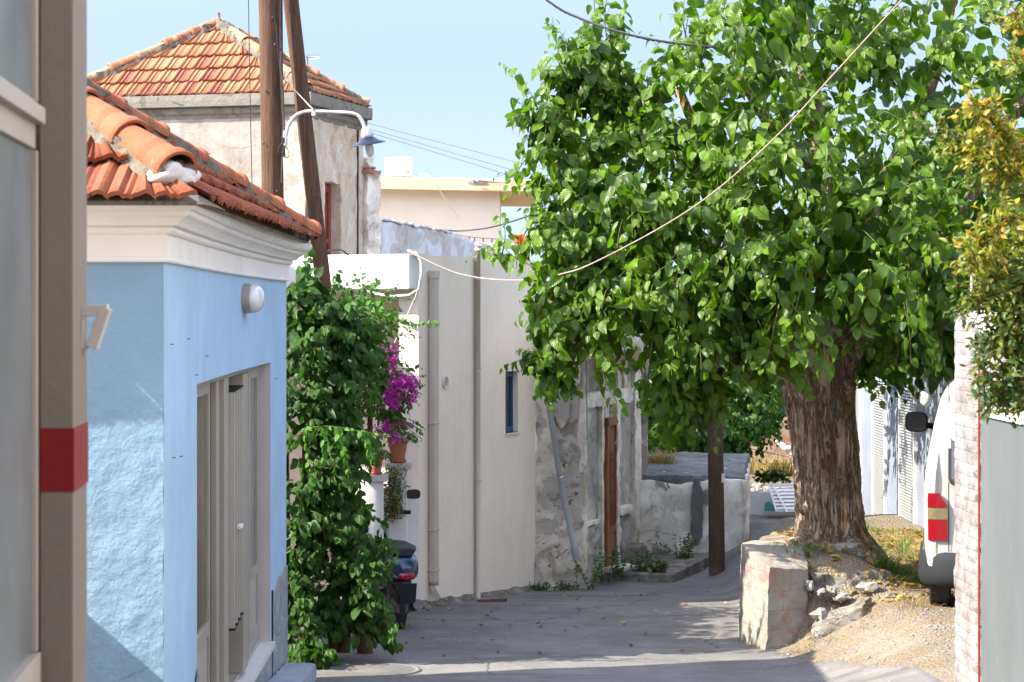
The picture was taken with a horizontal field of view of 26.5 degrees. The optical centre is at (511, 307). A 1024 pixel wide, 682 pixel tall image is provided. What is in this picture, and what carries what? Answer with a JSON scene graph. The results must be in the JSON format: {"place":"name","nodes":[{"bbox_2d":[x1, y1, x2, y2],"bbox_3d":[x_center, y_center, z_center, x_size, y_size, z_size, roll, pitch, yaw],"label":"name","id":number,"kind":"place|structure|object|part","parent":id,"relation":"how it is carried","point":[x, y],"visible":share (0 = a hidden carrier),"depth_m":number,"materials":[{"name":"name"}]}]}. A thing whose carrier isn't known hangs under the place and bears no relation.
{"place":"outdoors","nodes":[
{"label":"outdoors","id":0,"kind":"place"},
{"bbox_2d":[248,0,251,182],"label":"thin cable","id":1,"kind":"object","parent":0,"point":[249,89],"visible":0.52,"depth_m":18.70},
{"bbox_2d":[305,55,319,64],"bbox_3d":[-3.026,-3.465,32.999,0.232,0.753,0.022,0,0,0],"label":"tv antenna","id":2,"kind":"object","parent":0,"point":[315,57],"visible":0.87,"depth_m":32.99,"materials":[{"name":"white metal"}]},
{"bbox_2d":[373,133,527,179],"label":"distant wire","id":3,"kind":"object","parent":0,"point":[442,154],"visible":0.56,"depth_m":63.08,"materials":[{"name":"metal"}]},
{"bbox_2d":[368,123,546,169],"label":"distant wire","id":4,"kind":"object","parent":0,"point":[448,144],"visible":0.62,"depth_m":63.14,"materials":[{"name":"metal"}]},
{"bbox_2d":[371,129,545,178],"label":"distant wire","id":5,"kind":"object","parent":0,"point":[444,150],"visible":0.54,"depth_m":63.07,"materials":[{"name":"metal"}]},
{"bbox_2d":[87,0,1023,313],"label":"sky","id":6,"kind":"structure","parent":0,"point":[429,69],"materials":[{"name":"blue"}]},
{"bbox_2d":[288,515,939,681],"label":"road","id":7,"kind":"structure","parent":0,"point":[604,651],"depth_m":19.14,"materials":[{"name":"grey asphalt"}]},
{"bbox_2d":[286,265,425,451],"bbox_3d":[-1.770,1.267,20.659,1.953,3.338,1.481,0,0,0],"label":"bougainvillea","id":8,"kind":"object","parent":7,"relation":"on","point":[395,397],"visible":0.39,"depth_m":20.26,"materials":[{"name":"purple plant"}]},
{"bbox_2d":[346,663,420,675],"bbox_3d":[-1.033,2.907,17.450,0.610,0.024,0.610,0,0,0],"label":"manhole cover","id":9,"kind":"object","parent":7,"relation":"on","point":[386,669],"visible":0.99,"depth_m":17.43,"materials":[{"name":"concrete"}]},
{"bbox_2d":[364,489,423,628],"bbox_3d":[-1.155,2.387,20.761,0.933,1.246,1.816,0,0,-37],"label":"scooter","id":10,"kind":"object","parent":7,"relation":"on","point":[399,592],"visible":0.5,"depth_m":19.99,"materials":[{"name":"black plastic"}]},
{"bbox_2d":[477,598,506,601],"bbox_3d":[-0.208,3.043,22.600,0.379,0.012,0.211,0,0,-17],"label":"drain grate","id":11,"kind":"object","parent":7,"relation":"on","point":[494,600],"visible":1,"depth_m":22.60,"materials":[{"name":"brown metal"}]},
{"bbox_2d":[529,580,556,591],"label":"green tuft","id":12,"kind":"object","parent":7,"relation":"on","point":[535,587],"visible":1,"depth_m":24.14,"materials":[{"name":"green plant"}]},
{"bbox_2d":[548,580,584,590],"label":"green tuft","id":13,"kind":"object","parent":7,"relation":"on","point":[567,587],"visible":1,"depth_m":24.14,"materials":[{"name":"green plant"}]},
{"bbox_2d":[574,556,606,589],"bbox_3d":[0.857,2.966,24.369,0.371,0.392,0.337,0,0,19],"label":"weed","id":14,"kind":"object","parent":7,"relation":"on","point":[586,578],"visible":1,"depth_m":24.30,"materials":[{"name":"green plant"}]},
{"bbox_2d":[591,546,620,583],"bbox_3d":[0.994,2.941,24.876,0.448,0.435,0.341,0,0,-32],"label":"weed","id":15,"kind":"object","parent":7,"relation":"on","point":[601,571],"visible":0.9,"depth_m":24.87,"materials":[{"name":"green plant"}]},
{"bbox_2d":[404,527,954,656],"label":"leaf litter","id":16,"kind":"object","parent":7,"relation":"on","point":[868,559],"visible":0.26,"depth_m":20.20,"materials":[{"name":"plant"}]},
{"bbox_2d":[707,66,724,575],"bbox_3d":[2.379,0.150,25.395,0.217,5.970,0.200,0,0,0],"label":"utility pole","id":17,"kind":"object","parent":7,"relation":"on","point":[716,481],"visible":0.29,"depth_m":25.32,"materials":[{"name":"brown wood"}]},
{"bbox_2d":[603,552,708,582],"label":"pavement","id":18,"kind":"structure","parent":0,"point":[678,569],"depth_m":25.33,"materials":[{"name":"concrete"}]},
{"bbox_2d":[604,550,632,575],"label":"weed","id":19,"kind":"object","parent":18,"relation":"on","point":[620,571],"visible":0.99,"depth_m":25.00,"materials":[{"name":"green plant"}]},
{"bbox_2d":[620,542,647,563],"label":"concrete block","id":20,"kind":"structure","parent":18,"relation":"on","point":[625,550],"depth_m":25.80,"materials":[{"name":"grey concrete"}]},
{"bbox_2d":[629,548,658,571],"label":"weed","id":21,"kind":"object","parent":18,"relation":"on","point":[645,569],"visible":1,"depth_m":25.18,"materials":[{"name":"green plant"}]},
{"bbox_2d":[635,557,669,572],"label":"weed","id":22,"kind":"object","parent":18,"relation":"on","point":[660,567],"visible":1,"depth_m":25.07,"materials":[{"name":"green plant"}]},
{"bbox_2d":[659,532,702,558],"bbox_3d":[2.022,2.872,26.210,0.368,0.335,0.419,0,0,-43],"label":"weed","id":23,"kind":"object","parent":18,"relation":"on","point":[681,555],"visible":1,"depth_m":26.19,"materials":[{"name":"green plant"}]},
{"bbox_2d":[656,411,791,480],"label":"earth bank","id":24,"kind":"structure","parent":0,"point":[785,435],"depth_m":36.86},
{"bbox_2d":[648,364,955,681],"bbox_3d":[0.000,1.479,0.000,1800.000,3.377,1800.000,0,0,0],"label":"ground","id":25,"kind":"structure","parent":0,"point":[847,565],"depth_m":18.05,"materials":[{"name":"beige soil"}]},
{"bbox_2d":[0,0,111,681],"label":"shopfront","id":26,"kind":"object","parent":25,"relation":"on","point":[46,310],"visible":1,"depth_m":5.00,"materials":[{"name":"paint"}]},
{"bbox_2d":[0,0,30,96],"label":"window pane","id":27,"kind":"structure","parent":26,"relation":"in","point":[15,15],"depth_m":4.72,"materials":[{"name":"grey glass"}]},
{"bbox_2d":[0,134,31,681],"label":"window pane","id":28,"kind":"structure","parent":26,"relation":"in","point":[15,158],"depth_m":4.71,"materials":[{"name":"grey glass"}]},
{"bbox_2d":[0,0,45,681],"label":"window frame","id":29,"kind":"structure","parent":26,"relation":"in","point":[20,113],"depth_m":4.95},
{"bbox_2d":[87,79,321,681],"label":"blue house","id":30,"kind":"structure","parent":25,"relation":"on","point":[187,573],"depth_m":10.55,"materials":[{"name":"paint"}]},
{"bbox_2d":[197,383,209,681],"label":"door","id":31,"kind":"structure","parent":30,"relation":"in","point":[203,392],"depth_m":12.72,"materials":[{"name":"metal"}]},
{"bbox_2d":[210,380,218,681],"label":"door","id":32,"kind":"structure","parent":30,"relation":"in","point":[218,380],"depth_m":13.00,"materials":[{"name":"wood"}]},
{"bbox_2d":[241,283,263,312],"bbox_3d":[-1.682,-0.062,14.200,0.125,0.194,0.400,0,0,0],"label":"wall lamp","id":33,"kind":"object","parent":30,"relation":"attached to","point":[252,298],"visible":1,"depth_m":14.05,"materials":[{"name":"paint"}]},
{"bbox_2d":[250,368,257,648],"bbox_3d":[-1.873,1.430,15.545,0.040,1.978,0.851,0,0,-1],"label":"door","id":34,"kind":"structure","parent":30,"relation":"in","point":[253,373],"depth_m":15.77,"materials":[{"name":"wood"}]},
{"bbox_2d":[87,13,372,254],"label":"old house","id":35,"kind":"structure","parent":25,"relation":"on","point":[211,68],"depth_m":29.83,"materials":[{"name":"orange paint"}]},
{"bbox_2d":[258,0,292,657],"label":"utility pole","id":36,"kind":"object","parent":25,"relation":"on","point":[272,109],"visible":0.45,"depth_m":18.17,"materials":[{"name":"brown wood"}]},
{"bbox_2d":[278,79,385,157],"bbox_3d":[-1.497,-1.577,18.116,0.895,0.666,0.287,0,0,0],"label":"street lamp","id":37,"kind":"object","parent":36,"relation":"attached to","point":[368,140],"visible":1,"depth_m":18.09,"materials":[{"name":"white metal"}]},
{"bbox_2d":[267,663,316,681],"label":"step","id":38,"kind":"structure","parent":25,"relation":"on","point":[296,672],"depth_m":16.14,"materials":[{"name":"grey concrete"}]},
{"bbox_2d":[283,0,372,653],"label":"utility pole","id":39,"kind":"object","parent":25,"relation":"on","point":[304,121],"visible":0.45,"depth_m":18.39,"materials":[{"name":"brown wood"}]},
{"bbox_2d":[286,246,439,669],"bbox_3d":[-1.333,1.248,17.953,1.381,3.519,0.991,0,0,-26],"label":"climbing vine","id":40,"kind":"object","parent":39,"relation":"attached to","point":[335,437],"visible":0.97,"depth_m":17.79,"materials":[{"name":"green plant"}]},
{"bbox_2d":[365,474,388,588],"bbox_3d":[-1.284,2.441,20.683,0.211,1.718,0.235,0,0,0],"label":"gate post","id":41,"kind":"object","parent":25,"relation":"on","point":[376,491],"visible":0.4,"depth_m":20.60,"materials":[{"name":"white paint"}]},
{"bbox_2d":[371,454,383,473],"bbox_3d":[-1.292,1.485,20.660,0.156,0.179,0.156,0,0,0],"label":"flower pot","id":42,"kind":"object","parent":41,"relation":"on","point":[376,471],"visible":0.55,"depth_m":20.61,"materials":[{"name":"ceramic"}]},
{"bbox_2d":[371,448,393,460],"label":"succulent","id":43,"kind":"object","parent":42,"relation":"in","point":[387,455],"visible":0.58,"depth_m":20.60,"materials":[{"name":"green plant"}]},
{"bbox_2d":[385,462,411,540],"bbox_3d":[-1.102,2.403,21.183,0.252,1.794,0.235,0,0,0],"label":"gate post","id":44,"kind":"object","parent":25,"relation":"on","point":[397,529],"visible":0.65,"depth_m":21.10,"materials":[{"name":"white paint"}]},
{"bbox_2d":[381,463,409,522],"bbox_3d":[-1.152,1.792,20.967,0.353,0.590,0.209,0,0,0],"label":"trailing succulent","id":45,"kind":"object","parent":44,"relation":"hanging from","point":[393,501],"visible":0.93,"depth_m":20.95,"materials":[{"name":"green plant"}]},
{"bbox_2d":[387,438,408,462],"bbox_3d":[-1.109,1.384,21.160,0.208,0.229,0.208,0,0,0],"label":"flower pot","id":46,"kind":"object","parent":44,"relation":"on","point":[398,451],"visible":0.71,"depth_m":21.09,"materials":[{"name":"ceramic"}]},
{"bbox_2d":[393,431,418,442],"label":"pot succulent","id":47,"kind":"object","parent":46,"relation":"in","point":[412,437],"visible":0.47,"depth_m":21.12,"materials":[{"name":"green plant"}]},
{"bbox_2d":[384,489,418,598],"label":"yard wall","id":48,"kind":"structure","parent":25,"relation":"on","point":[413,525],"depth_m":21.53,"materials":[{"name":"white paint"}]},
{"bbox_2d":[286,243,541,608],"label":"beige house","id":49,"kind":"structure","parent":25,"relation":"on","point":[471,473],"depth_m":22.75,"materials":[{"name":"paint"}]},
{"bbox_2d":[505,371,519,434],"bbox_3d":[-0.047,1.034,23.754,0.140,0.690,0.360,0,0,25],"label":"window","id":50,"kind":"structure","parent":49,"relation":"in","point":[508,376],"depth_m":23.86,"materials":[{"name":"blue glass"}]},
{"bbox_2d":[537,334,579,560],"bbox_3d":[0.509,1.456,24.210,0.515,2.703,0.088,0,0,12],"label":"drain pipe","id":51,"kind":"object","parent":49,"relation":"attached to","point":[574,547],"visible":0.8,"depth_m":24.17,"materials":[{"name":"grey plastic"}]},
{"bbox_2d":[407,0,901,280],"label":"white cable","id":52,"kind":"object","parent":49,"relation":"attached to","point":[712,192],"visible":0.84,"depth_m":16.73,"materials":[{"name":"plastic"}]},
{"bbox_2d":[362,156,514,258],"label":"parapet wall","id":53,"kind":"structure","parent":25,"relation":"on","point":[386,236],"depth_m":32.42,"materials":[{"name":"paint"}]},
{"bbox_2d":[456,234,510,239],"bbox_3d":[-0.431,-1.250,38.356,1.268,0.128,0.025,0,0,14],"label":"clothes line","id":54,"kind":"object","parent":53,"relation":"attached to","point":[484,238],"visible":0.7,"depth_m":38.37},
{"bbox_2d":[447,215,528,231],"bbox_3d":[-0.196,-1.423,35.307,2.240,0.324,0.181,0,0,43],"label":"parapet cable","id":55,"kind":"object","parent":53,"relation":"attached to","point":[486,227],"visible":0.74,"depth_m":35.51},
{"bbox_2d":[514,234,524,243],"bbox_3d":[0.126,-1.134,36.005,0.180,0.168,0.090,0,0,0],"label":"hanging cloth","id":56,"kind":"object","parent":55,"relation":"hanging from","point":[521,236],"visible":0.41,"depth_m":36.00,"materials":[{"name":"orange fabric"}]},
{"bbox_2d":[378,177,533,246],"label":"cream building","id":57,"kind":"structure","parent":25,"relation":"on","point":[475,203],"depth_m":40.30,"materials":[{"name":"paint"}]},
{"bbox_2d":[385,157,411,176],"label":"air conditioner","id":58,"kind":"object","parent":57,"relation":"on","point":[398,166],"visible":0.98,"depth_m":40.50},
{"bbox_2d":[418,174,458,216],"bbox_3d":[-1.296,-2.060,39.962,0.842,0.785,0.265,0,0,-25],"label":"loose wire","id":59,"kind":"object","parent":57,"relation":"attached to","point":[440,192],"visible":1,"depth_m":39.88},
{"bbox_2d":[534,298,647,590],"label":"ruined house","id":60,"kind":"structure","parent":25,"relation":"on","point":[604,466],"depth_m":24.79,"materials":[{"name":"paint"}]},
{"bbox_2d":[586,361,587,438],"bbox_3d":[0.839,0.964,24.484,0.026,1.028,0.050,0,0,-16],"label":"vertical pipe","id":61,"kind":"object","parent":60,"relation":"attached to","point":[586,406],"visible":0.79,"depth_m":24.47,"materials":[{"name":"grey metal"}]},
{"bbox_2d":[605,417,618,566],"bbox_3d":[1.168,2.147,25.495,0.050,1.722,0.390,0,0,20],"label":"door","id":62,"kind":"structure","parent":60,"relation":"in","point":[611,423],"depth_m":25.43,"materials":[{"name":"brown wood"}]},
{"bbox_2d":[640,452,750,555],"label":"stone wall","id":63,"kind":"structure","parent":25,"relation":"on","point":[674,499],"depth_m":26.63,"materials":[{"name":"white paint"}]},
{"bbox_2d":[648,450,681,463],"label":"dry tuft","id":64,"kind":"object","parent":63,"relation":"on","point":[662,459],"visible":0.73,"depth_m":28.53,"materials":[{"name":"yellow plant"}]},
{"bbox_2d":[647,333,788,464],"bbox_3d":[2.896,1.350,32.625,3.395,3.762,2.701,0,0,0],"label":"green bush","id":65,"kind":"object","parent":25,"relation":"on","point":[754,423],"visible":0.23,"depth_m":31.91,"materials":[{"name":"green plant"}]},
{"bbox_2d":[465,0,1023,567],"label":"mulberry tree","id":66,"kind":"object","parent":25,"relation":"on","point":[853,254],"visible":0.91,"depth_m":19.03,"materials":[{"name":"green plant"}]},
{"bbox_2d":[546,0,718,48],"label":"twisted cable","id":67,"kind":"object","parent":66,"relation":"attached to","point":[626,33],"visible":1,"depth_m":19.07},
{"bbox_2d":[765,501,774,510],"bbox_3d":[3.711,2.841,31.228,0.193,0.151,0.158,0,0,0],"label":"green sheet","id":68,"kind":"object","parent":25,"relation":"on","point":[769,506],"visible":1,"depth_m":31.15,"materials":[{"name":"teal paint"}]},
{"bbox_2d":[750,451,793,478],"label":"dry grass","id":69,"kind":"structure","parent":25,"relation":"on","point":[774,464],"depth_m":34.30,"materials":[{"name":"yellow plant"}]},
{"bbox_2d":[773,440,792,456],"bbox_3d":[4.338,2.239,34.007,0.216,0.331,0.853,0,0,-31],"label":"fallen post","id":70,"kind":"object","parent":69,"relation":"on","point":[785,447],"visible":0.47,"depth_m":33.98,"materials":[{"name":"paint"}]},
{"bbox_2d":[750,483,793,490],"bbox_3d":[4.074,2.918,33.838,1.023,0.208,3.399,0,0,9],"label":"rubble","id":71,"kind":"object","parent":25,"relation":"on","point":[757,486],"visible":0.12,"depth_m":34.80,"materials":[{"name":"stone"}]},
{"bbox_2d":[752,467,793,484],"bbox_3d":[3.945,2.539,33.000,0.929,0.294,0.133,0,0,0],"label":"ground creeper","id":72,"kind":"object","parent":71,"relation":"on","point":[774,475],"visible":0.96,"depth_m":32.99,"materials":[{"name":"green plant"}]},
{"bbox_2d":[750,490,794,515],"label":"wall","id":73,"kind":"structure","parent":25,"relation":"on","point":[759,499],"depth_m":31.58,"materials":[{"name":"white paint"}]},
{"bbox_2d":[738,536,808,649],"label":"retaining wall","id":74,"kind":"structure","parent":25,"relation":"on","point":[773,593],"depth_m":18.91,"materials":[{"name":"concrete"}]},
{"bbox_2d":[768,483,794,511],"bbox_3d":[3.950,2.721,31.186,0.525,0.394,0.412,0,0,0],"label":"louvered panel","id":75,"kind":"object","parent":25,"relation":"on","point":[779,495],"visible":0.62,"depth_m":31.23,"materials":[{"name":"white metal"}]},
{"bbox_2d":[804,580,813,590],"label":"stone","id":76,"kind":"object","parent":25,"relation":"on","point":[809,585],"visible":1,"depth_m":18.91,"materials":[{"name":"grey stone"}]},
{"bbox_2d":[804,548,820,554],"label":"stone","id":77,"kind":"object","parent":25,"relation":"on","point":[815,553],"visible":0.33,"depth_m":19.59,"materials":[{"name":"concrete"}]},
{"bbox_2d":[816,588,827,595],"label":"stone","id":78,"kind":"object","parent":25,"relation":"on","point":[822,592],"visible":1,"depth_m":18.87,"materials":[{"name":"grey stone"}]},
{"bbox_2d":[826,585,837,596],"bbox_3d":[2.780,2.462,18.921,0.100,0.102,0.094,0,0,13],"label":"stone","id":79,"kind":"object","parent":25,"relation":"on","point":[832,591],"visible":1,"depth_m":18.89,"materials":[{"name":"grey stone"}]},
{"bbox_2d":[811,596,871,641],"bbox_3d":[2.823,2.728,18.650,0.524,0.481,0.400,0,0,8],"label":"rock","id":80,"kind":"object","parent":25,"relation":"on","point":[842,615],"visible":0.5,"depth_m":18.52,"materials":[{"name":"beige stone"}]},
{"bbox_2d":[809,607,827,620],"bbox_3d":[2.644,2.636,18.747,0.165,0.118,0.112,0,0,0],"label":"stone","id":81,"kind":"object","parent":80,"relation":"on","point":[819,613],"visible":1,"depth_m":18.72,"materials":[{"name":"white stone"}]},
{"bbox_2d":[833,593,849,600],"bbox_3d":[2.860,2.507,18.898,0.146,0.072,0.109,0,0,0],"label":"stone","id":82,"kind":"object","parent":25,"relation":"on","point":[842,596],"visible":1,"depth_m":18.86,"materials":[{"name":"white stone"}]},
{"bbox_2d":[757,518,927,584],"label":"green grass","id":83,"kind":"structure","parent":25,"relation":"on","point":[886,563],"depth_m":19.85,"materials":[{"name":"green plant"}]},
{"bbox_2d":[834,542,862,550],"bbox_3d":[3.081,2.202,19.921,0.272,0.113,0.196,0,0,-27],"label":"stone","id":84,"kind":"object","parent":25,"relation":"on","point":[840,545],"visible":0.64,"depth_m":19.87,"materials":[{"name":"grey stone"}]},
{"bbox_2d":[810,568,894,605],"bbox_3d":[3.018,2.522,19.370,0.826,0.422,0.769,0,0,0],"label":"broken slab","id":85,"kind":"object","parent":25,"relation":"on","point":[820,580],"depth_m":19.06,"materials":[{"name":"concrete"}]},
{"bbox_2d":[845,548,864,558],"bbox_3d":[3.115,2.270,19.792,0.181,0.181,0.217,0,0,-28],"label":"stone","id":86,"kind":"object","parent":25,"relation":"on","point":[861,553],"visible":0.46,"depth_m":19.74,"materials":[{"name":"stone"}]},
{"bbox_2d":[776,524,954,652],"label":"straw litter","id":87,"kind":"object","parent":25,"relation":"on","point":[907,561],"visible":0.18,"depth_m":19.80,"materials":[{"name":"beige plant"}]},
{"bbox_2d":[855,582,877,593],"bbox_3d":[3.085,2.440,18.951,0.203,0.118,0.080,0,0,0],"label":"stone","id":88,"kind":"object","parent":25,"relation":"on","point":[868,586],"visible":1,"depth_m":18.93,"materials":[{"name":"grey stone"}]},
{"bbox_2d":[791,363,945,527],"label":"garage wall","id":89,"kind":"structure","parent":25,"relation":"on","point":[894,451],"depth_m":26.39,"materials":[{"name":"metal"}]},
{"bbox_2d":[919,389,931,406],"bbox_3d":[4.447,0.966,23.402,0.137,0.200,0.142,0,0,0],"label":"round lamp","id":90,"kind":"object","parent":89,"relation":"attached to","point":[925,398],"visible":0.91,"depth_m":23.35,"materials":[{"name":"white glass"}]},
{"bbox_2d":[885,592,895,598],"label":"stone","id":91,"kind":"object","parent":25,"relation":"on","point":[891,595],"visible":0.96,"depth_m":18.77,"materials":[{"name":"white stone"}]},
{"bbox_2d":[905,374,955,605],"bbox_3d":[4.570,1.538,19.813,1.998,1.984,4.415,0,0,12],"label":"parked van","id":92,"kind":"object","parent":25,"relation":"on","point":[937,555],"visible":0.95,"depth_m":17.91,"materials":[{"name":"paint"}]},
{"bbox_3d":[4.241,1.205,17.771,1.289,0.476,0.104,0,0,12],"label":"rear window","id":93,"kind":"part","parent":92,"relation":"part of","materials":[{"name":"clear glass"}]},
{"bbox_2d":[914,0,1023,429],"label":"overhanging shrub","id":94,"kind":"object","parent":25,"relation":"on","point":[1006,387],"visible":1,"depth_m":9.27,"materials":[{"name":"green plant"}]},
{"bbox_2d":[953,272,1015,681],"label":"brick pier","id":95,"kind":"structure","parent":25,"relation":"on","point":[965,572],"depth_m":13.60,"materials":[{"name":"white brick"}]},
{"bbox_2d":[978,340,1023,681],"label":"metal gate","id":96,"kind":"structure","parent":95,"relation":"attached to","point":[1002,549],"depth_m":12.68,"materials":[{"name":"grey metal"}]},
{"bbox_2d":[985,352,1023,423],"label":"wall","id":97,"kind":"structure","parent":96,"relation":"in","point":[1002,416],"depth_m":12.60,"materials":[{"name":"white paint"}]},
{"bbox_2d":[752,570,954,681],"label":"gravel","id":98,"kind":"structure","parent":0,"point":[869,657],"depth_m":17.40,"materials":[{"name":"beige gravel"}]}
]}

